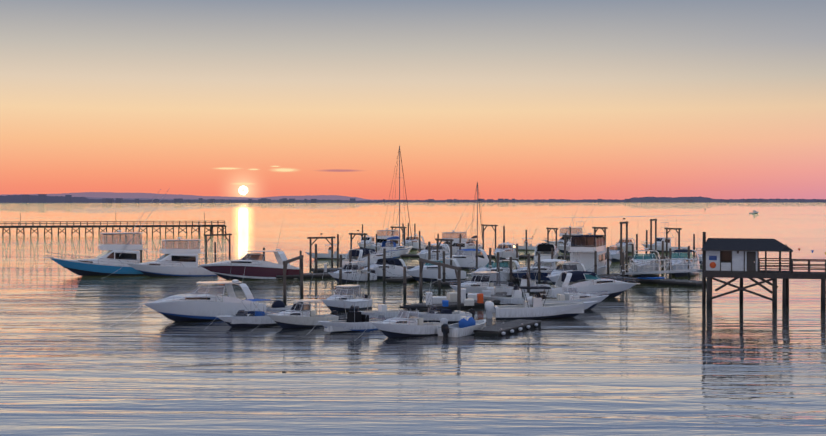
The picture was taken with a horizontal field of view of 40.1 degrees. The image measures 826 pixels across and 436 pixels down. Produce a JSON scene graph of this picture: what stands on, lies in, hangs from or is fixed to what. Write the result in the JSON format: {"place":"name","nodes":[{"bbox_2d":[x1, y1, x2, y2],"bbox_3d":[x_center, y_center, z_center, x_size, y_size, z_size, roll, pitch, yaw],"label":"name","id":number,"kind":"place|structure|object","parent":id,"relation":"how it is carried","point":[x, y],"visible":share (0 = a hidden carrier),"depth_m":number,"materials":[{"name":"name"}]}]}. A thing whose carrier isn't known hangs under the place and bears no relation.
{"place":"outdoors","nodes":[
{"label":"outdoors","id":0,"kind":"place"},
{"bbox_2d":[86,197,247,199],"bbox_3d":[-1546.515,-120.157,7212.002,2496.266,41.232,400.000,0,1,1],"label":"shore","id":1,"kind":"structure","parent":0,"point":[159,199],"depth_m":7028.02,"materials":[{"name":"grey"}]},
{"bbox_2d":[1,192,372,200],"bbox_3d":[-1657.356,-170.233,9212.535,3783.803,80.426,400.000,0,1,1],"label":"distant hills","id":2,"kind":"structure","parent":0,"point":[160,196],"depth_m":9028.78,"materials":[{"name":"grey"}]},
{"bbox_2d":[0,195,379,202],"bbox_3d":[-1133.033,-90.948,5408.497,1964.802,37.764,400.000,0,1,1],"label":"shore","id":3,"kind":"structure","parent":0,"point":[32,199],"depth_m":5219.27,"materials":[{"name":"plant"}]},
{"bbox_2d":[235,182,250,196],"bbox_3d":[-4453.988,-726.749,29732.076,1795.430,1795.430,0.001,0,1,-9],"label":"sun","id":4,"kind":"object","parent":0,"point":[242,190],"visible":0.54,"depth_m":29731.44,"materials":[{"name":"white"}]},
{"bbox_2d":[235,183,252,184],"bbox_3d":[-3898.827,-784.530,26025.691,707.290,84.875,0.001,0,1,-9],"label":"cloud","id":5,"kind":"structure","parent":0,"point":[243,183],"depth_m":26026.67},
{"bbox_2d":[274,168,294,171],"bbox_3d":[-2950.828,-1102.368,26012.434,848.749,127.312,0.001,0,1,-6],"label":"cloud","id":6,"kind":"structure","parent":0,"point":[284,169],"depth_m":26013.01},
{"bbox_2d":[322,169,357,171],"bbox_3d":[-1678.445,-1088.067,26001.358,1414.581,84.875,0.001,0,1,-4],"label":"cloud","id":7,"kind":"structure","parent":0,"point":[335,170],"depth_m":25999.65,"materials":[{"name":"pink"}]},
{"bbox_2d":[0,202,825,435],"bbox_3d":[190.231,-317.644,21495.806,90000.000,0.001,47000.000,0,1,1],"label":"water","id":8,"kind":"structure","parent":0,"point":[641,359],"depth_m":76.41,"materials":[{"name":"blue"}]},
{"bbox_2d":[18,189,168,277],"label":"motorboat","id":9,"kind":"object","parent":8,"relation":"on","point":[112,258],"visible":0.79,"depth_m":147.59,"materials":[{"name":"white plastic"}]},
{"bbox_2d":[0,213,226,235],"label":"pier","id":10,"kind":"structure","parent":8,"relation":"on","point":[100,226],"depth_m":324.42,"materials":[{"name":"brown wood"}]},
{"bbox_2d":[103,217,216,277],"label":"flybridge boat","id":11,"kind":"object","parent":8,"relation":"on","point":[177,262],"visible":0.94,"depth_m":146.52,"materials":[{"name":"white plastic"}]},
{"bbox_2d":[110,238,265,325],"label":"express boat","id":12,"kind":"object","parent":8,"relation":"on","point":[194,305],"visible":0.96,"depth_m":92.54,"materials":[{"name":"white plastic"}]},
{"bbox_2d":[204,233,231,259],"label":"gantry","id":13,"kind":"object","parent":8,"relation":"on","point":[211,235],"visible":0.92,"depth_m":188.72,"materials":[{"name":"brown wood"}]},
{"bbox_2d":[205,299,285,328],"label":"bowrider boat","id":14,"kind":"object","parent":8,"relation":"on","point":[241,318],"visible":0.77,"depth_m":88.28,"materials":[{"name":"white plastic"}]},
{"bbox_2d":[199,218,298,278],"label":"motorboat","id":15,"kind":"object","parent":8,"relation":"on","point":[257,267],"visible":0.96,"depth_m":141.03,"materials":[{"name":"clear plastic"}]},
{"bbox_2d":[266,300,302,311],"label":"motorboat","id":16,"kind":"object","parent":8,"relation":"on","point":[278,305],"visible":0.27,"depth_m":98.30,"materials":[{"name":"white plastic"}]},
{"bbox_2d":[283,255,303,305],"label":"gantry","id":17,"kind":"object","parent":8,"relation":"on","point":[300,258],"visible":0.92,"depth_m":108.56,"materials":[{"name":"brown wood"}]},
{"bbox_2d":[252,248,338,330],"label":"cuddy boat","id":18,"kind":"object","parent":8,"relation":"on","point":[299,315],"visible":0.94,"depth_m":87.63,"materials":[{"name":"white plastic"}]},
{"bbox_2d":[276,272,362,278],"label":"dock","id":19,"kind":"object","parent":8,"relation":"on","point":[314,275],"visible":0.15,"depth_m":143.14,"materials":[{"name":"brown wood"}]},
{"bbox_2d":[307,233,334,269],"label":"gantry","id":20,"kind":"object","parent":8,"relation":"on","point":[310,250],"visible":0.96,"depth_m":161.64,"materials":[{"name":"brown wood"}]},
{"bbox_2d":[305,230,348,258],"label":"boat","id":21,"kind":"object","parent":8,"relation":"on","point":[324,255],"visible":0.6,"depth_m":190.75,"materials":[{"name":"white plastic"}]},
{"bbox_2d":[308,254,384,333],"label":"motorboat","id":22,"kind":"object","parent":8,"relation":"on","point":[356,320],"visible":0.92,"depth_m":85.56,"materials":[{"name":"fibreglass"},{"name":"black canvas"},{"name":"aluminium"}]},
{"bbox_2d":[321,246,372,310],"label":"motorboat","id":23,"kind":"object","parent":8,"relation":"on","point":[336,301],"visible":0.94,"depth_m":101.21,"materials":[{"name":"white plastic"}]},
{"bbox_2d":[328,239,376,282],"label":"boat","id":24,"kind":"object","parent":8,"relation":"on","point":[351,270],"visible":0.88,"depth_m":136.27,"materials":[{"name":"white plastic"}]},
{"bbox_2d":[349,230,366,248],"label":"gantry","id":25,"kind":"object","parent":8,"relation":"on","point":[354,234],"visible":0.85,"depth_m":177.79,"materials":[{"name":"brown wood"}]},
{"bbox_2d":[311,266,413,272],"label":"dock","id":26,"kind":"object","parent":8,"relation":"on","point":[320,270],"visible":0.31,"depth_m":155.36,"materials":[{"name":"brown wood"}]},
{"bbox_2d":[357,229,375,248],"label":"boat","id":27,"kind":"object","parent":8,"relation":"on","point":[370,239],"visible":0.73,"depth_m":224.40,"materials":[{"name":"white plastic"}]},
{"bbox_2d":[342,230,394,267],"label":"cruiser boat","id":28,"kind":"object","parent":8,"relation":"on","point":[374,256],"visible":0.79,"depth_m":166.83,"materials":[{"name":"white plastic"}]},
{"bbox_2d":[367,216,400,249],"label":"boat","id":29,"kind":"object","parent":8,"relation":"on","point":[381,239],"visible":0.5,"depth_m":210.30,"materials":[{"name":"white plastic"}]},
{"bbox_2d":[359,233,410,278],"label":"boat","id":30,"kind":"object","parent":8,"relation":"on","point":[393,265],"visible":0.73,"depth_m":142.50,"materials":[{"name":"white plastic"}]},
{"bbox_2d":[360,304,411,318],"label":"motorboat","id":31,"kind":"object","parent":8,"relation":"on","point":[383,310],"visible":0.35,"depth_m":94.43,"materials":[{"name":"white plastic"}]},
{"bbox_2d":[373,146,412,257],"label":"sailboat","id":32,"kind":"object","parent":8,"relation":"on","point":[398,249],"visible":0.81,"depth_m":197.25,"materials":[{"name":"white plastic"}]},
{"bbox_2d":[390,226,406,244],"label":"gantry","id":33,"kind":"object","parent":8,"relation":"on","point":[401,229],"visible":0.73,"depth_m":219.99,"materials":[{"name":"brown wood"}]},
{"bbox_2d":[386,276,415,282],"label":"finger dock","id":34,"kind":"object","parent":8,"relation":"on","point":[398,279],"visible":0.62,"depth_m":136.10,"materials":[{"name":"grey wood"}]},
{"bbox_2d":[354,255,448,340],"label":"walkaround boat","id":35,"kind":"object","parent":8,"relation":"on","point":[402,326],"visible":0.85,"depth_m":81.67,"materials":[{"name":"white plastic"}]},
{"bbox_2d":[400,224,425,249],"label":"boat","id":36,"kind":"object","parent":8,"relation":"on","point":[415,240],"visible":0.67,"depth_m":224.82,"materials":[{"name":"white plastic"}]},
{"bbox_2d":[140,223,694,298],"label":"mooring pilings","id":37,"kind":"object","parent":8,"relation":"on","point":[339,263],"visible":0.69,"depth_m":137.72,"materials":[{"name":"brown wood"}]},
{"bbox_2d":[140,233,697,290],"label":"mooring lines","id":38,"kind":"object","parent":37,"relation":"on","point":[471,262],"visible":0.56,"depth_m":137.47,"materials":[{"name":"white fabric"}]},
{"bbox_2d":[416,229,449,262],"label":"boat","id":39,"kind":"object","parent":8,"relation":"on","point":[422,253],"visible":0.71,"depth_m":177.85,"materials":[{"name":"white plastic"}]},
{"bbox_2d":[402,242,468,281],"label":"express boat","id":40,"kind":"object","parent":8,"relation":"on","point":[429,272],"visible":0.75,"depth_m":137.33,"materials":[{"name":"white plastic"}]},
{"bbox_2d":[419,258,461,310],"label":"gantry","id":41,"kind":"object","parent":8,"relation":"on","point":[458,270],"visible":0.9,"depth_m":101.03,"materials":[{"name":"brown wood"}]},
{"bbox_2d":[408,307,474,322],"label":"runabout boat","id":42,"kind":"object","parent":8,"relation":"on","point":[434,314],"visible":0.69,"depth_m":91.30,"materials":[{"name":"white plastic"}]},
{"bbox_2d":[435,238,453,264],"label":"gantry","id":43,"kind":"object","parent":8,"relation":"on","point":[438,245],"visible":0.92,"depth_m":156.44,"materials":[{"name":"brown wood"}]},
{"bbox_2d":[420,208,479,254],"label":"motorboat","id":44,"kind":"object","parent":8,"relation":"on","point":[455,247],"visible":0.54,"depth_m":202.88,"materials":[{"name":"white plastic"}]},
{"bbox_2d":[437,316,485,336],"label":"motorboat","id":45,"kind":"object","parent":8,"relation":"on","point":[466,325],"visible":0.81,"depth_m":82.91,"materials":[{"name":"white plastic"}]},
{"bbox_2d":[431,233,492,268],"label":"express boat","id":46,"kind":"object","parent":8,"relation":"on","point":[464,261],"visible":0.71,"depth_m":162.01,"materials":[{"name":"white plastic"}]},
{"bbox_2d":[466,222,478,248],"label":"boat","id":47,"kind":"object","parent":8,"relation":"on","point":[470,245],"visible":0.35,"depth_m":210.66,"materials":[{"name":"white plastic"}]},
{"bbox_2d":[469,182,481,252],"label":"sailboat","id":48,"kind":"object","parent":8,"relation":"on","point":[476,237],"visible":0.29,"depth_m":217.25,"materials":[{"name":"white plastic"}]},
{"bbox_2d":[449,240,513,297],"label":"boat","id":49,"kind":"object","parent":8,"relation":"on","point":[478,283],"visible":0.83,"depth_m":114.78,"materials":[{"name":"white plastic"}]},
{"bbox_2d":[481,224,497,249],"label":"gantry","id":50,"kind":"object","parent":8,"relation":"on","point":[483,225],"visible":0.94,"depth_m":210.71,"materials":[{"name":"brown wood"}]},
{"bbox_2d":[468,236,520,281],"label":"express boat","id":51,"kind":"object","parent":8,"relation":"on","point":[504,269],"visible":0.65,"depth_m":133.12,"materials":[{"name":"white plastic"}]},
{"bbox_2d":[489,282,508,296],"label":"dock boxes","id":52,"kind":"object","parent":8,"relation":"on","point":[501,294],"visible":0.19,"depth_m":115.21,"materials":[{"name":"plastic"}]},
{"bbox_2d":[493,233,518,259],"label":"boat","id":53,"kind":"object","parent":8,"relation":"on","point":[507,250],"visible":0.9,"depth_m":185.96,"materials":[{"name":"white plastic"}]},
{"bbox_2d":[473,319,541,336],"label":"dock float","id":54,"kind":"object","parent":8,"relation":"on","point":[504,328],"visible":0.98,"depth_m":84.61,"materials":[{"name":"brown wood"}]},
{"bbox_2d":[483,285,545,304],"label":"open boat","id":55,"kind":"object","parent":8,"relation":"on","point":[516,298],"visible":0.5,"depth_m":106.56,"materials":[{"name":"white plastic"}]},
{"bbox_2d":[512,223,536,249],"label":"boat","id":56,"kind":"object","parent":8,"relation":"on","point":[529,247],"visible":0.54,"depth_m":224.70,"materials":[{"name":"white plastic"}]},
{"bbox_2d":[501,242,549,292],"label":"boat","id":57,"kind":"object","parent":8,"relation":"on","point":[524,281],"visible":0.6,"depth_m":120.94,"materials":[{"name":"white plastic"}]},
{"bbox_2d":[432,274,627,286],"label":"dock","id":58,"kind":"object","parent":8,"relation":"on","point":[444,284],"visible":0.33,"depth_m":131.18,"materials":[{"name":"brown wood"}]},
{"bbox_2d":[399,254,668,259],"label":"dock","id":59,"kind":"object","parent":8,"relation":"on","point":[480,256],"visible":0.06,"depth_m":193.05,"materials":[{"name":"brown wood"}]},
{"bbox_2d":[505,232,568,282],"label":"boat","id":60,"kind":"object","parent":8,"relation":"on","point":[545,269],"visible":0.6,"depth_m":134.28,"materials":[{"name":"white plastic"}]},
{"bbox_2d":[484,250,596,318],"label":"boat","id":61,"kind":"object","parent":8,"relation":"on","point":[536,309],"visible":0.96,"depth_m":94.52,"materials":[{"name":"white plastic"}]},
{"bbox_2d":[534,243,558,263],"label":"boat","id":62,"kind":"object","parent":8,"relation":"on","point":[544,250],"visible":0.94,"depth_m":179.10,"materials":[{"name":"white plastic"}]},
{"bbox_2d":[546,227,557,246],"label":"gantry","id":63,"kind":"object","parent":8,"relation":"on","point":[548,230],"visible":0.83,"depth_m":207.48,"materials":[{"name":"brown wood"}]},
{"bbox_2d":[547,239,585,284],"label":"boat","id":64,"kind":"object","parent":8,"relation":"on","point":[553,276],"visible":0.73,"depth_m":129.62,"materials":[{"name":"white plastic"}]},
{"bbox_2d":[526,286,608,309],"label":"runabout boat","id":65,"kind":"object","parent":8,"relation":"on","point":[570,296],"visible":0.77,"depth_m":101.65,"materials":[{"name":"white plastic"}]},
{"bbox_2d":[562,235,572,259],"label":"gantry","id":66,"kind":"object","parent":8,"relation":"on","point":[565,240],"visible":0.46,"depth_m":160.83,"materials":[{"name":"brown wood"}]},
{"bbox_2d":[541,205,595,244],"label":"boat","id":67,"kind":"object","parent":8,"relation":"on","point":[560,241],"visible":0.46,"depth_m":228.07,"materials":[{"name":"white plastic"}]},
{"bbox_2d":[553,211,606,253],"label":"boat","id":68,"kind":"object","parent":8,"relation":"on","point":[561,247],"visible":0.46,"depth_m":209.30,"materials":[{"name":"white plastic"}]},
{"bbox_2d":[568,214,610,274],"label":"flybridge boat","id":69,"kind":"object","parent":8,"relation":"on","point":[590,244],"visible":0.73,"depth_m":143.18,"materials":[{"name":"white plastic"}]},
{"bbox_2d":[540,243,639,298],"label":"cruiser boat","id":70,"kind":"object","parent":8,"relation":"on","point":[587,282],"visible":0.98,"depth_m":113.79,"materials":[{"name":"white plastic"}]},
{"bbox_2d":[592,227,607,239],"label":"gantry","id":71,"kind":"object","parent":8,"relation":"on","point":[597,228],"visible":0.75,"depth_m":177.06,"materials":[{"name":"brown wood"}]},
{"bbox_2d":[609,243,625,261],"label":"boat","id":72,"kind":"object","parent":8,"relation":"on","point":[614,253],"visible":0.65,"depth_m":180.54,"materials":[{"name":"white plastic"}]},
{"bbox_2d":[620,218,627,272],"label":"gantry","id":73,"kind":"object","parent":8,"relation":"on","point":[626,223],"visible":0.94,"depth_m":152.12,"materials":[{"name":"brown wood"}]},
{"bbox_2d":[616,238,635,253],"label":"boat","id":74,"kind":"object","parent":8,"relation":"on","point":[630,242],"visible":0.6,"depth_m":209.96,"materials":[{"name":"white plastic"}]},
{"bbox_2d":[629,248,660,276],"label":"boat","id":75,"kind":"object","parent":8,"relation":"on","point":[638,258],"visible":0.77,"depth_m":143.95,"materials":[{"name":"white plastic"}]},
{"bbox_2d":[600,275,706,286],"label":"dock","id":76,"kind":"object","parent":8,"relation":"on","point":[691,283],"visible":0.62,"depth_m":132.77,"materials":[{"name":"brown wood"}]},
{"bbox_2d":[638,277,665,279],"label":"blue kayak","id":77,"kind":"object","parent":76,"relation":"on","point":[650,278],"visible":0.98,"depth_m":133.03,"materials":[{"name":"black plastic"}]},
{"bbox_2d":[650,219,656,256],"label":"gantry","id":78,"kind":"object","parent":8,"relation":"on","point":[651,220],"visible":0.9,"depth_m":176.65,"materials":[{"name":"brown wood"}]},
{"bbox_2d":[642,218,687,252],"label":"boat","id":79,"kind":"object","parent":8,"relation":"on","point":[659,243],"visible":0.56,"depth_m":215.11,"materials":[{"name":"white plastic"}]},
{"bbox_2d":[664,228,681,255],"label":"gantry","id":80,"kind":"object","parent":8,"relation":"on","point":[676,229],"visible":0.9,"depth_m":190.03,"materials":[{"name":"brown wood"}]},
{"bbox_2d":[566,214,795,217],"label":"wake on water","id":81,"kind":"object","parent":8,"relation":"on","point":[644,216],"visible":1,"depth_m":706.47,"materials":[{"name":"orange liquid"}]},
{"bbox_2d":[665,218,699,276],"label":"boat","id":82,"kind":"object","parent":8,"relation":"on","point":[679,255],"visible":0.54,"depth_m":146.94,"materials":[{"name":"white plastic"}]},
{"bbox_2d":[694,242,702,264],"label":"boat","id":83,"kind":"object","parent":8,"relation":"on","point":[699,256],"visible":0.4,"depth_m":173.03,"materials":[{"name":"white plastic"}]},
{"bbox_2d":[620,232,825,308],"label":"pier","id":84,"kind":"structure","parent":8,"relation":"on","point":[735,258],"depth_m":104.60,"materials":[{"name":"brown wood"}]},
{"bbox_2d":[0,0,825,199],"label":"sky","id":85,"kind":"structure","parent":0,"point":[517,99],"materials":[{"name":"orange"}]},
{"bbox_2d":[22,194,825,202],"bbox_3d":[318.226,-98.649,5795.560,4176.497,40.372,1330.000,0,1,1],"label":"shore buildings","id":86,"kind":"structure","parent":0,"point":[42,198],"depth_m":5153.60,"materials":[{"name":"grey"}]},
{"bbox_2d":[324,261,631,311],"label":"dock boxes","id":87,"kind":"object","parent":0,"point":[468,301],"depth_m":103.11,"materials":[{"name":"plastic"}]},
{"bbox_2d":[369,196,818,201],"bbox_3d":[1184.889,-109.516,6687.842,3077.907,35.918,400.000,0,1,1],"label":"shore","id":88,"kind":"structure","parent":0,"point":[675,199],"depth_m":6499.58,"materials":[{"name":"grey"}]}
]}

